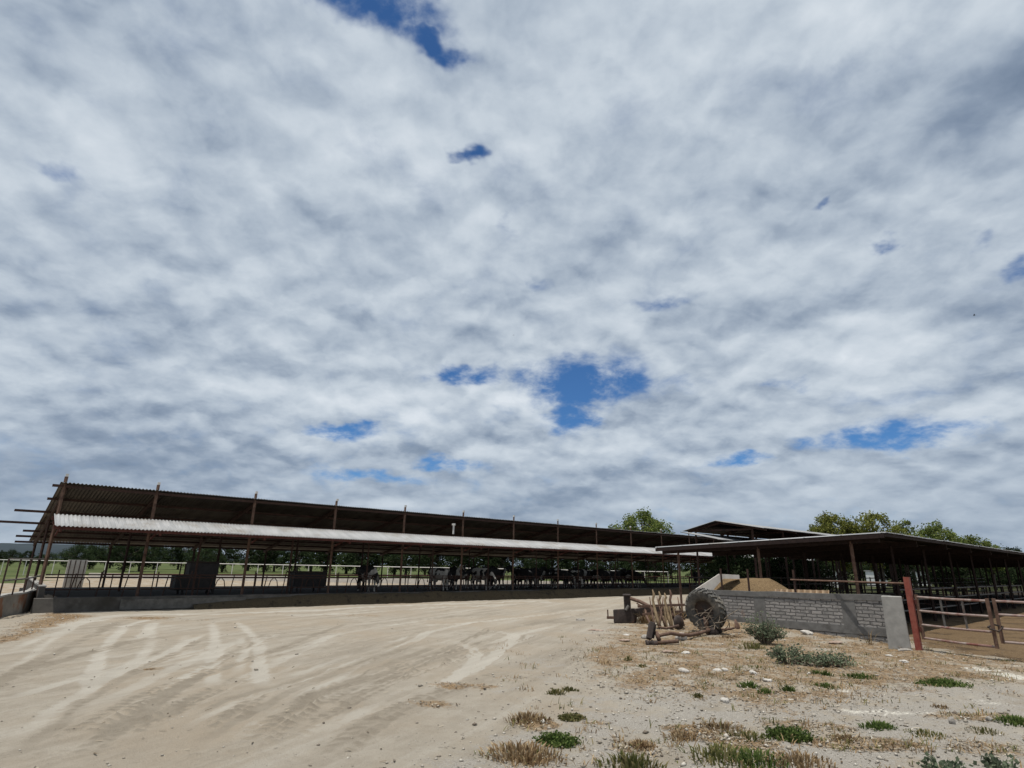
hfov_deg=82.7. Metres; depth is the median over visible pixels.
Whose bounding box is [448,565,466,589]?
cow
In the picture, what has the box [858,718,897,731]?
weed patch
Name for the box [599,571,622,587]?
cow
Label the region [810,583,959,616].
pen fence
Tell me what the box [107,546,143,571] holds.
tree
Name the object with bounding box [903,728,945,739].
weed patch
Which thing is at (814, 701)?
dry ground cover
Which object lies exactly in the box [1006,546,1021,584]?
tree
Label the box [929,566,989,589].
tree
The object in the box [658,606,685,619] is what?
dry grass patch
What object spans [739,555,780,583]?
tree
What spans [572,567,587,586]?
cow
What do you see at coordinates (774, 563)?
tree
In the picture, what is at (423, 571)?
tree
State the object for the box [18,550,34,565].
tree
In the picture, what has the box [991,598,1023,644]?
pipe gate
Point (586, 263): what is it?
sky
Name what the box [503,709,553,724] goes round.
dry grass patch
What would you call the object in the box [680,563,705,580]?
tree
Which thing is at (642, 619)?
dry grass patch
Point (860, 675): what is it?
weed patch
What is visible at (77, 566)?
pen end wall
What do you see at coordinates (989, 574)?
tree
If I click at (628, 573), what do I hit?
cow
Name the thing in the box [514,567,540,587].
cow
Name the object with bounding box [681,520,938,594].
ridge vent barn
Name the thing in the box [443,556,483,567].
tree
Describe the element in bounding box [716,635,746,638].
dry grass patch
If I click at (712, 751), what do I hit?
weed patch
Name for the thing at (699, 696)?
weed patch
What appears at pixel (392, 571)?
tree
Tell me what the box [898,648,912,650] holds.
stone
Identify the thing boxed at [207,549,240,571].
tree
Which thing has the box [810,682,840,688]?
weed patch
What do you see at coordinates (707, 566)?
tree
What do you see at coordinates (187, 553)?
tree
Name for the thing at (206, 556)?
tree
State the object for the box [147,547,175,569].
tree
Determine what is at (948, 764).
weed patch
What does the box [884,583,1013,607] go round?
pen fence
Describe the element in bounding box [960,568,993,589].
tree
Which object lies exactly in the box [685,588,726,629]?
tractor tyre
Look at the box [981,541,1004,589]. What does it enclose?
tree
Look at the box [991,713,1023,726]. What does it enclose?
weed patch
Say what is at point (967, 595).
pen fence
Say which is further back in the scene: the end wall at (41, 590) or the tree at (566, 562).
the tree at (566, 562)
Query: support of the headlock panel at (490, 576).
on the cattle shed
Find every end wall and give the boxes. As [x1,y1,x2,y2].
[26,578,46,597]
[62,560,87,586]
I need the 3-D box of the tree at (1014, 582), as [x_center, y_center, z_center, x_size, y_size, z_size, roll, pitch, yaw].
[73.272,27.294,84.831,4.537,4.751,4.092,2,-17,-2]
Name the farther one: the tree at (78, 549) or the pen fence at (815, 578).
the tree at (78, 549)
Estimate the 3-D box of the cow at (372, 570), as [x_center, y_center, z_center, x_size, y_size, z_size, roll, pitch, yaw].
[-6.999,9.516,28.472,0.591,1.215,2.037,16,-23,-39]
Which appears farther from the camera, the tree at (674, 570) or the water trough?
the tree at (674, 570)
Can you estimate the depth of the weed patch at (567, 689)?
8.37 m
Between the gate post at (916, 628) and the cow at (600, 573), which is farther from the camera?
the cow at (600, 573)
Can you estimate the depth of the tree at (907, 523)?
63.82 m
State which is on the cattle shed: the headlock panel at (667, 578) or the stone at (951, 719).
the headlock panel at (667, 578)
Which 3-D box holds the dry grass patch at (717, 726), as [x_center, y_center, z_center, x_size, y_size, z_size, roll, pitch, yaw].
[2.339,3.833,6.508,0.768,0.097,0.548,1,-17,0]
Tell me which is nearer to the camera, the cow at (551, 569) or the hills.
the cow at (551, 569)
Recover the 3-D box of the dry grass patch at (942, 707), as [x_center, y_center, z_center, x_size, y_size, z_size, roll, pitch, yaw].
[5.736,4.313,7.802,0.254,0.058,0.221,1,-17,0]
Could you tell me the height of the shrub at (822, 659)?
0.334 m
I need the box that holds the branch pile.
[692,605,744,632]
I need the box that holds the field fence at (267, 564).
[0,559,668,582]
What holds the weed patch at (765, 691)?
on the ground at (243, 713)
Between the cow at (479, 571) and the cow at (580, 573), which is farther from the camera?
the cow at (580, 573)
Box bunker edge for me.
[696,574,739,610]
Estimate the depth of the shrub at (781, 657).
11.19 m
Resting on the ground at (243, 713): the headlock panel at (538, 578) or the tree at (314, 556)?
the tree at (314, 556)
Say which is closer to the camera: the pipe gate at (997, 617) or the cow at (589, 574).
the pipe gate at (997, 617)
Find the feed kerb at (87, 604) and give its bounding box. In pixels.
[30,587,813,612]
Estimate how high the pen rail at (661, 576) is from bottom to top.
1.100 m
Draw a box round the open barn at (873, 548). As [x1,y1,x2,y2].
[655,532,1023,620]
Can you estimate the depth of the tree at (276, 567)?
108.00 m
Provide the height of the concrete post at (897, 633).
1.340 m
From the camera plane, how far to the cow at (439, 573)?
31.27 m
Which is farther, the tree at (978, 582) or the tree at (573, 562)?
the tree at (573, 562)
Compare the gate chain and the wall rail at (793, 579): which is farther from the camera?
the wall rail at (793, 579)
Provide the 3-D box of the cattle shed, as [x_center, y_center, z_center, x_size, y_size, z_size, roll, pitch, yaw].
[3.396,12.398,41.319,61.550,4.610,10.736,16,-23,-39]
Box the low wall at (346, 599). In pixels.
[193,588,695,609]
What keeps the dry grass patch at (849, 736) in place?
on the ground at (243, 713)
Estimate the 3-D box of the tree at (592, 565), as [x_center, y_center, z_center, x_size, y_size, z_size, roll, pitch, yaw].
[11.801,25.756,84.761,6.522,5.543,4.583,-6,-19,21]
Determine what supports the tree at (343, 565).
on the ground at (243, 713)
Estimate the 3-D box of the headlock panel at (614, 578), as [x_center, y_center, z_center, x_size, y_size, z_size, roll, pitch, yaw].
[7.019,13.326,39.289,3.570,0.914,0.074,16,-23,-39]
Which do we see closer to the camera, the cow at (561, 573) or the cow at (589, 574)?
the cow at (561, 573)
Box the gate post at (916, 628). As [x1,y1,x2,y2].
[903,577,922,649]
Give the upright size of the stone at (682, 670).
0.107 m
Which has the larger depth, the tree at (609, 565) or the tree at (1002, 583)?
the tree at (609, 565)
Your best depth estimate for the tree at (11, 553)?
121.91 m
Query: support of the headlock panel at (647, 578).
on the cattle shed
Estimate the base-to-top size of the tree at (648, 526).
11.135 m
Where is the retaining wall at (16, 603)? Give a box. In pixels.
[0,587,35,616]
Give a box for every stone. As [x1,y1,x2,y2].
[662,650,677,652]
[675,632,686,639]
[678,668,688,672]
[720,697,728,702]
[800,630,812,634]
[828,641,842,643]
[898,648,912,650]
[948,716,955,724]
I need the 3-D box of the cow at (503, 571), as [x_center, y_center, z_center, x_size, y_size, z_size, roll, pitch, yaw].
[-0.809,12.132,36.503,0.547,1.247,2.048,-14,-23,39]
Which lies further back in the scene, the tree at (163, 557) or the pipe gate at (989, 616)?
the tree at (163, 557)
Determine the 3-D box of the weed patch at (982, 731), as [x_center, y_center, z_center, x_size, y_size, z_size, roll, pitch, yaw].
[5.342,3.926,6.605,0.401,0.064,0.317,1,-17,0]
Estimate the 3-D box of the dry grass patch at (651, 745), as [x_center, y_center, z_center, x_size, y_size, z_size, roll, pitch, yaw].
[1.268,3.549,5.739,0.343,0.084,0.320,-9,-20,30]
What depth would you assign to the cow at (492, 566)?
37.21 m
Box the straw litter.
[0,611,1023,767]
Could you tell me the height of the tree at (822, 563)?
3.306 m
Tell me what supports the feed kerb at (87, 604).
on the ground at (243, 713)
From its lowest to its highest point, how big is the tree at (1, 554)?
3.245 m
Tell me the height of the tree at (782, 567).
2.928 m
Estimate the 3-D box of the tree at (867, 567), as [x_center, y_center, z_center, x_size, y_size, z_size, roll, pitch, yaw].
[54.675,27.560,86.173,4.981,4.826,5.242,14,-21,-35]
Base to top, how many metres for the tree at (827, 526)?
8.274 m
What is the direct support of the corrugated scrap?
on the silage heap at (762, 584)
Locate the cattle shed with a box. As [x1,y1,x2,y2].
[0,474,814,597]
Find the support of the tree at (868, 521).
on the ground at (243, 713)
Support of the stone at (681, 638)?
on the ground at (243, 713)
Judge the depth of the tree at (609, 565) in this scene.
112.13 m
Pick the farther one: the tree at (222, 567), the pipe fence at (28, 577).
the tree at (222, 567)
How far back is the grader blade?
18.74 m
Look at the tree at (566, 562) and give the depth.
91.24 m
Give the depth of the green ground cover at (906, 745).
7.91 m
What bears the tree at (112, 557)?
on the ground at (243, 713)
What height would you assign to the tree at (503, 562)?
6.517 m
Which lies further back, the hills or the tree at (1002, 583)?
the hills
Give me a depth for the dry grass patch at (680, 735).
6.05 m
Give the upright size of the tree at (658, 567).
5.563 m
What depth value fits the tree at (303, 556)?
87.51 m
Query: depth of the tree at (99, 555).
101.34 m
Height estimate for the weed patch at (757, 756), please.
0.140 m
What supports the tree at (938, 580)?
on the ground at (243, 713)
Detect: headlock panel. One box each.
[45,570,138,597]
[140,570,242,595]
[244,571,327,593]
[330,572,398,592]
[401,573,455,591]
[464,573,511,590]
[514,575,556,589]
[559,574,596,588]
[598,574,631,587]
[633,574,662,587]
[664,575,691,583]
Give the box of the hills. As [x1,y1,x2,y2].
[0,543,243,561]
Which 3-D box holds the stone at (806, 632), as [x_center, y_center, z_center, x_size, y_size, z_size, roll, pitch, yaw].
[8.003,6.744,15.782,0.348,0.130,0.196,2,-17,-3]
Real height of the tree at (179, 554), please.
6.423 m
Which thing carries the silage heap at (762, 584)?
on the ground at (243, 713)
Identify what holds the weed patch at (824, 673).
on the ground at (243, 713)
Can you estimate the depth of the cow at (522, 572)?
34.93 m
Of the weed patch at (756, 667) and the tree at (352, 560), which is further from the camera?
the tree at (352, 560)
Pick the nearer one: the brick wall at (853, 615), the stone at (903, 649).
the stone at (903, 649)
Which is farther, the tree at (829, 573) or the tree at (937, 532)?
the tree at (937, 532)
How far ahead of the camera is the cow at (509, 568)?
36.95 m
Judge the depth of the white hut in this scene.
78.38 m
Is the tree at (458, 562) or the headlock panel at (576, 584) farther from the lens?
the tree at (458, 562)
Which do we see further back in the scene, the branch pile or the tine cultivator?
the tine cultivator
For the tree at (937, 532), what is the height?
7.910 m
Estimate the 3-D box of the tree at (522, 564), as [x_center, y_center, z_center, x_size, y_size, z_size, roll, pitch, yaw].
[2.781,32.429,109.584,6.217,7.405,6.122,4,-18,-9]
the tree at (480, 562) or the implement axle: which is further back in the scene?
the tree at (480, 562)
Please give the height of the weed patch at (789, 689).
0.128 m
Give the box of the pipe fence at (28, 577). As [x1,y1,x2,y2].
[0,558,44,594]
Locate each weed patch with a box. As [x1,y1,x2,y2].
[532,729,583,748]
[546,688,565,694]
[557,712,586,721]
[561,686,579,691]
[594,748,668,767]
[677,740,770,767]
[691,692,704,698]
[715,746,790,767]
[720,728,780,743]
[735,680,762,688]
[738,641,764,649]
[742,665,769,670]
[757,688,773,693]
[762,723,817,742]
[778,684,795,691]
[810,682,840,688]
[819,670,833,676]
[839,672,877,679]
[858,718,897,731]
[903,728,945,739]
[913,676,973,688]
[916,751,972,767]
[964,726,1004,735]
[972,751,1019,767]
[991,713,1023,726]
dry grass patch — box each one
[478,739,568,766]
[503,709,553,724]
[623,738,657,750]
[636,610,655,623]
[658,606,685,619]
[662,729,699,741]
[691,720,755,735]
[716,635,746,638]
[762,747,839,767]
[831,733,867,743]
[860,631,875,644]
[930,703,950,709]
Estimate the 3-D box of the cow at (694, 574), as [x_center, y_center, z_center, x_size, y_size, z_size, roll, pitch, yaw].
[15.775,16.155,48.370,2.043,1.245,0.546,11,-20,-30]
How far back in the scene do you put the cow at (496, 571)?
34.69 m
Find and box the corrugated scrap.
[775,589,828,593]
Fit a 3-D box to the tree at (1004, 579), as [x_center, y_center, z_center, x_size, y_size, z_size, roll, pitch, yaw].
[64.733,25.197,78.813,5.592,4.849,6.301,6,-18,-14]
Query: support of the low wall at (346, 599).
on the ground at (243, 713)
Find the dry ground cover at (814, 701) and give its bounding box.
[495,635,1023,767]
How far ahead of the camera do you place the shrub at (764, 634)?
14.04 m
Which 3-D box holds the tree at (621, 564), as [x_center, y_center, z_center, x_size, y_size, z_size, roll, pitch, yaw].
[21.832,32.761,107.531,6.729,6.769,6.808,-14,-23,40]
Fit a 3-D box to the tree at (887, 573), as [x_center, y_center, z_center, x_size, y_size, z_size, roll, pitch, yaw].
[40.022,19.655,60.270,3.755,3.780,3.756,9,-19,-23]
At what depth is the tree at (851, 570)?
96.92 m
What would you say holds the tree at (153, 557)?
on the ground at (243, 713)
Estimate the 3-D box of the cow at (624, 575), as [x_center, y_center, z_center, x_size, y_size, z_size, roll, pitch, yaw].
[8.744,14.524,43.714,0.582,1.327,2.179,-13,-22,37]
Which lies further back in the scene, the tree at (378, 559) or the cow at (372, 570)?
the tree at (378, 559)
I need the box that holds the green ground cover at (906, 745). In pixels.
[472,636,1021,767]
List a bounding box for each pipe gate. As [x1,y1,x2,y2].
[914,595,998,648]
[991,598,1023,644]
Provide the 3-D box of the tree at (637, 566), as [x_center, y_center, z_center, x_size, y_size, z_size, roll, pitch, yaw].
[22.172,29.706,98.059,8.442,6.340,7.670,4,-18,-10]
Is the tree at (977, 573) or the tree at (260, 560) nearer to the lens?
the tree at (977, 573)
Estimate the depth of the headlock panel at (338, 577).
27.36 m
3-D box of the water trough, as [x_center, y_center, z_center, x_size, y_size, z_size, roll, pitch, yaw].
[-9.681,9.295,27.360,1.600,0.925,0.950,16,-23,-39]
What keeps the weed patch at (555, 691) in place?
on the ground at (243, 713)
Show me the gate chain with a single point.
(999, 630)
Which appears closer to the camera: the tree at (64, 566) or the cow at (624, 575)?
the cow at (624, 575)
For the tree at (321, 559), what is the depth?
95.88 m
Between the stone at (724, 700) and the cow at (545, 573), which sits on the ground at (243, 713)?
the stone at (724, 700)
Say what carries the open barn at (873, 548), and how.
on the ground at (243, 713)
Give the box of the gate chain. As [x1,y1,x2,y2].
[987,624,1003,631]
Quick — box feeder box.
[169,561,220,594]
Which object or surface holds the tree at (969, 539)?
on the ground at (243, 713)
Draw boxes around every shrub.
[741,611,789,644]
[764,643,812,664]
[794,649,860,667]
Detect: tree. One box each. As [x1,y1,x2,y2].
[0,549,21,565]
[0,550,6,564]
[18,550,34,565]
[34,552,56,565]
[54,542,96,565]
[59,551,77,567]
[80,545,110,568]
[95,545,121,567]
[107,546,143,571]
[118,544,168,570]
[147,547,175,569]
[161,545,190,569]
[184,548,226,564]
[186,546,212,561]
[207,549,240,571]
[225,549,270,570]
[249,548,281,571]
[252,550,293,571]
[276,551,318,570]
[289,551,319,570]
[310,550,343,571]
[318,552,360,573]
[336,553,381,574]
[339,553,399,570]
[380,554,434,576]
[384,554,404,574]
[409,561,437,574]
[412,555,456,567]
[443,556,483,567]
[450,556,507,566]
[482,557,522,573]
[514,558,533,568]
[523,558,568,568]
[539,559,573,568]
[556,559,584,569]
[575,560,608,569]
[594,561,620,570]
[608,506,674,580]
[612,561,639,570]
[623,561,664,575]
[638,562,669,580]
[661,563,683,577]
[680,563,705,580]
[700,556,744,578]
[703,555,765,580]
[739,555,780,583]
[760,557,802,588]
[763,557,804,589]
[789,559,828,589]
[795,559,834,589]
[808,510,870,589]
[818,559,837,589]
[843,510,911,590]
[847,562,868,580]
[863,563,896,577]
[878,563,922,587]
[895,518,918,587]
[912,519,965,589]
[915,566,950,586]
[927,566,965,589]
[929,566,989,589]
[958,534,991,589]
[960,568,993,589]
[980,568,997,588]
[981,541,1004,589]
[989,567,1019,587]
[995,567,1016,587]
[1004,567,1023,587]
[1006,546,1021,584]
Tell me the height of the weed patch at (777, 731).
0.148 m
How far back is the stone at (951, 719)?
6.94 m
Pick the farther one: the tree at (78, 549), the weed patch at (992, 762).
the tree at (78, 549)
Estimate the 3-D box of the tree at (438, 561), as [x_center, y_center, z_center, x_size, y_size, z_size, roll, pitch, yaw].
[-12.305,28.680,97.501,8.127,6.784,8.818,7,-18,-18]
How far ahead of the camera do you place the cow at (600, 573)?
39.41 m
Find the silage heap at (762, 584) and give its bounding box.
[685,578,786,616]
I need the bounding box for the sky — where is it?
[0,0,1023,569]
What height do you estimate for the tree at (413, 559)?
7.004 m
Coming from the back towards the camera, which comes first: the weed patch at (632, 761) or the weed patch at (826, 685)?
the weed patch at (826, 685)
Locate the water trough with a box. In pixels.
[287,571,327,591]
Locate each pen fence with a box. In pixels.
[688,576,985,595]
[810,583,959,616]
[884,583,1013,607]
[895,585,1023,622]
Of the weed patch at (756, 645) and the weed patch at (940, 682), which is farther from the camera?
the weed patch at (756, 645)
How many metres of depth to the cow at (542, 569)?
38.49 m
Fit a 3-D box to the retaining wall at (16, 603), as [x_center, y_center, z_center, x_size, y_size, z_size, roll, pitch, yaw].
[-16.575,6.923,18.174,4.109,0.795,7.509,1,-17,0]
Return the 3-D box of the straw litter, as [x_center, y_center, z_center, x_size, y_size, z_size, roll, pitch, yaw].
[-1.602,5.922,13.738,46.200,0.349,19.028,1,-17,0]
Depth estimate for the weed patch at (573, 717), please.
6.80 m
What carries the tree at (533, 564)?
on the ground at (243, 713)
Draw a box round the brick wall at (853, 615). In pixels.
[711,590,891,643]
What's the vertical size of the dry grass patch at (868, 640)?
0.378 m
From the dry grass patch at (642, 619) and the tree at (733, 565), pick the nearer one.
the dry grass patch at (642, 619)
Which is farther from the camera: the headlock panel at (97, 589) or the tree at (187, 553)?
the tree at (187, 553)
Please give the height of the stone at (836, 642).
0.078 m
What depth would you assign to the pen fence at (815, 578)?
33.70 m
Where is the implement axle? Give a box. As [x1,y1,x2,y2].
[645,616,739,644]
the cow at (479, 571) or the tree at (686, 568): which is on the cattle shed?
the cow at (479, 571)
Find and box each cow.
[357,565,381,591]
[427,566,455,587]
[429,568,453,589]
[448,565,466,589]
[450,567,475,587]
[469,565,495,586]
[472,568,496,589]
[482,566,500,588]
[488,567,509,587]
[506,565,525,587]
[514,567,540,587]
[514,569,535,588]
[528,566,547,586]
[539,568,560,586]
[548,568,566,586]
[552,570,574,588]
[564,570,582,587]
[568,569,582,587]
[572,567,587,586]
[582,568,591,586]
[590,570,612,587]
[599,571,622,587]
[605,569,625,586]
[621,568,635,586]
[625,571,645,587]
[692,571,707,584]
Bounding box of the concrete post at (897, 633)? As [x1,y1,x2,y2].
[881,596,911,649]
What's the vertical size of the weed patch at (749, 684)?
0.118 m
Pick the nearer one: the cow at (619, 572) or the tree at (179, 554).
the cow at (619, 572)
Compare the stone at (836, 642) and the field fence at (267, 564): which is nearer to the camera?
the stone at (836, 642)
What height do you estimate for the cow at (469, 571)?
1.233 m
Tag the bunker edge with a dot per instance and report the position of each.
(712, 583)
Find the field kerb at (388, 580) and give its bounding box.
[88,573,676,584]
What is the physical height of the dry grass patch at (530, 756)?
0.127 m
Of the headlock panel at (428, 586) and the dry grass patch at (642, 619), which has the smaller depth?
the dry grass patch at (642, 619)
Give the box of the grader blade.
[607,594,663,622]
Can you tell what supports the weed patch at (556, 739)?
on the ground at (243, 713)
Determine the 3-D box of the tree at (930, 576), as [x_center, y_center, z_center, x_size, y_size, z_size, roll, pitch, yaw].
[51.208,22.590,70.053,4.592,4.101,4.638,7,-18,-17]
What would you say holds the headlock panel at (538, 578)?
on the cattle shed
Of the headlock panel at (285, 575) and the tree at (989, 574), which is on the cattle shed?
the headlock panel at (285, 575)
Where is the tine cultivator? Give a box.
[637,590,684,629]
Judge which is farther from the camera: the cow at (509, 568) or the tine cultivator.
the cow at (509, 568)
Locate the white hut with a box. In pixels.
[864,570,888,586]
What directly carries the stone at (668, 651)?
on the ground at (243, 713)
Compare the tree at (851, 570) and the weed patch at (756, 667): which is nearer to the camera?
the weed patch at (756, 667)
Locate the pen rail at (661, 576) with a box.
[99,572,701,586]
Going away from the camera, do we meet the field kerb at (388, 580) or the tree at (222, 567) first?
the field kerb at (388, 580)
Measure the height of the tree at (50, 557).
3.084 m
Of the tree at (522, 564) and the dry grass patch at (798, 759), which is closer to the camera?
the dry grass patch at (798, 759)
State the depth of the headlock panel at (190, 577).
22.69 m
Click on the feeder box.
(207, 568)
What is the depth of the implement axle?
14.05 m
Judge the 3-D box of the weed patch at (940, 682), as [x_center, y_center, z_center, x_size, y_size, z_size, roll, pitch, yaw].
[6.921,4.787,9.323,0.865,0.161,0.648,1,-17,0]
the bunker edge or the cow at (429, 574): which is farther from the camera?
the cow at (429, 574)
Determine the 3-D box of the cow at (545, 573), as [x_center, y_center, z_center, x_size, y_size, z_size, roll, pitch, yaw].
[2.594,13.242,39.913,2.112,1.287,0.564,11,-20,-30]
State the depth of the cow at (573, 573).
37.93 m
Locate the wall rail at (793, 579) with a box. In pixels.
[720,569,903,591]
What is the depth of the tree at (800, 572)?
42.12 m
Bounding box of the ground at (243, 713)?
[0,558,1023,767]

